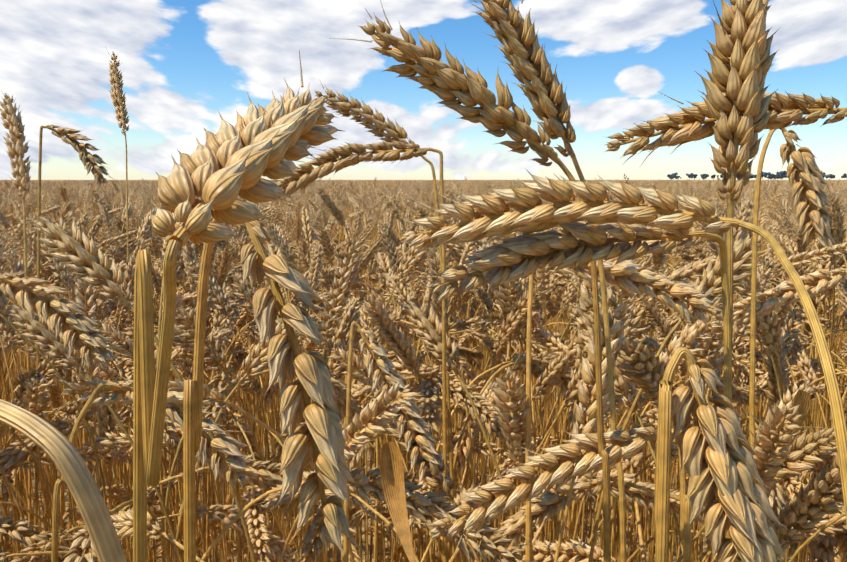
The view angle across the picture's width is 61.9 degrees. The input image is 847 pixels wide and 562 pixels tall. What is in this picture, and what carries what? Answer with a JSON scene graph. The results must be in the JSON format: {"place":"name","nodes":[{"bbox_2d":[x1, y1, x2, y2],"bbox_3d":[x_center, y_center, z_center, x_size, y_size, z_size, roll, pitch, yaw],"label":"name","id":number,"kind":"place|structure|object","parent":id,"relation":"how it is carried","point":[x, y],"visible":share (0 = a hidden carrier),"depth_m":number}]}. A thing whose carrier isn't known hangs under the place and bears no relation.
{"place":"outdoors","nodes":[
{"label":"outdoors","id":0,"kind":"place"},
{"bbox_2d":[0,180,846,561],"bbox_3d":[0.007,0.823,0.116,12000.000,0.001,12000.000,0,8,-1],"label":"ground","id":1,"kind":"structure","parent":0,"point":[364,554],"depth_m":1.78},
{"bbox_2d":[0,91,31,551],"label":"wheat ear","id":2,"kind":"object","parent":1,"relation":"on","point":[17,149],"visible":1,"depth_m":0.59},
{"bbox_2d":[0,399,126,561],"bbox_3d":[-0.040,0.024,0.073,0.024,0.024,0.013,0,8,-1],"label":"wheat stem","id":3,"kind":"object","parent":1,"relation":"on","point":[56,446],"visible":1,"depth_m":0.07},
{"bbox_2d":[0,273,130,383],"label":"wheat ear","id":4,"kind":"object","parent":1,"relation":"on","point":[84,344],"visible":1,"depth_m":0.29},
{"bbox_2d":[34,125,112,551],"bbox_3d":[-0.288,0.317,0.571,0.052,0.874,0.110,6,10,34],"label":"wheat ear","id":5,"kind":"object","parent":1,"relation":"on","point":[89,160],"visible":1,"depth_m":0.54},
{"bbox_2d":[108,51,131,554],"bbox_3d":[-0.382,0.207,0.905,0.032,0.997,0.140,0,8,-1],"label":"wheat ear","id":6,"kind":"object","parent":1,"relation":"on","point":[118,99],"visible":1,"depth_m":0.89},
{"bbox_2d":[51,377,254,561],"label":"wheat ear","id":7,"kind":"object","parent":1,"relation":"on","point":[218,461],"visible":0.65,"depth_m":0.29},
{"bbox_2d":[133,51,342,561],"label":"wheat ear","id":8,"kind":"object","parent":1,"relation":"on","point":[223,168],"visible":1,"depth_m":0.10},
{"bbox_2d":[183,218,397,561],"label":"wheat ear","id":9,"kind":"object","parent":1,"relation":"on","point":[321,428],"visible":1,"depth_m":0.15},
{"bbox_2d":[271,139,447,561],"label":"wheat ear","id":10,"kind":"object","parent":1,"relation":"on","point":[384,151],"visible":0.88,"depth_m":0.41},
{"bbox_2d":[314,79,455,561],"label":"wheat ear","id":11,"kind":"object","parent":1,"relation":"on","point":[367,120],"visible":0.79,"depth_m":0.49},
{"bbox_2d":[343,321,463,561],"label":"wheat stalk","id":12,"kind":"object","parent":1,"relation":"on","point":[425,439],"visible":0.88,"depth_m":0.35},
{"bbox_2d":[329,0,610,561],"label":"wheat stalk","id":13,"kind":"object","parent":1,"relation":"on","point":[450,84],"visible":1,"depth_m":0.25},
{"bbox_2d":[272,390,810,561],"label":"wheat leaves","id":14,"kind":"object","parent":1,"relation":"on","point":[391,470],"visible":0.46,"depth_m":0.30},
{"bbox_2d":[403,427,690,561],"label":"wheat ear","id":15,"kind":"object","parent":1,"relation":"on","point":[567,456],"visible":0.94,"depth_m":0.26},
{"bbox_2d":[472,0,626,561],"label":"wheat ear","id":16,"kind":"object","parent":1,"relation":"on","point":[522,50],"visible":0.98,"depth_m":0.28},
{"bbox_2d":[412,218,736,561],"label":"wheat ear","id":17,"kind":"object","parent":1,"relation":"on","point":[511,259],"visible":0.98,"depth_m":0.21},
{"bbox_2d":[387,170,846,523],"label":"wheat ear","id":18,"kind":"object","parent":1,"relation":"on","point":[533,213],"visible":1,"depth_m":0.19},
{"bbox_2d":[525,258,746,561],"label":"wheat ear","id":19,"kind":"object","parent":1,"relation":"on","point":[640,284],"visible":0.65,"depth_m":0.33},
{"bbox_2d":[653,347,793,561],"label":"stalk","id":20,"kind":"object","parent":1,"relation":"on","point":[716,451],"visible":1,"depth_m":0.15},
{"bbox_2d":[603,90,846,167],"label":"wheat ear","id":21,"kind":"object","parent":1,"relation":"on","point":[788,110],"visible":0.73,"depth_m":0.24},
{"bbox_2d":[695,0,778,537],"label":"wheat ear","id":22,"kind":"object","parent":1,"relation":"on","point":[741,58],"visible":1,"depth_m":0.21},
{"bbox_2d":[667,171,846,179],"bbox_3d":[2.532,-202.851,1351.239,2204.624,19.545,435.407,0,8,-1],"label":"treeline","id":23,"kind":"object","parent":1,"relation":"on","point":[780,174],"visible":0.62,"depth_m":1427.53},
{"bbox_2d":[712,268,846,329],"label":"wheat ear","id":24,"kind":"object","parent":1,"relation":"on","point":[818,280],"visible":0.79,"depth_m":0.40},
{"bbox_2d":[749,128,840,447],"bbox_3d":[0.172,0.356,0.354,0.047,0.857,0.086,0,8,-1],"label":"wheat ear","id":25,"kind":"object","parent":1,"relation":"on","point":[804,168],"visible":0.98,"depth_m":0.33},
{"bbox_2d":[0,0,846,179],"label":"sky","id":26,"kind":"structure","parent":0,"point":[183,63]}
]}

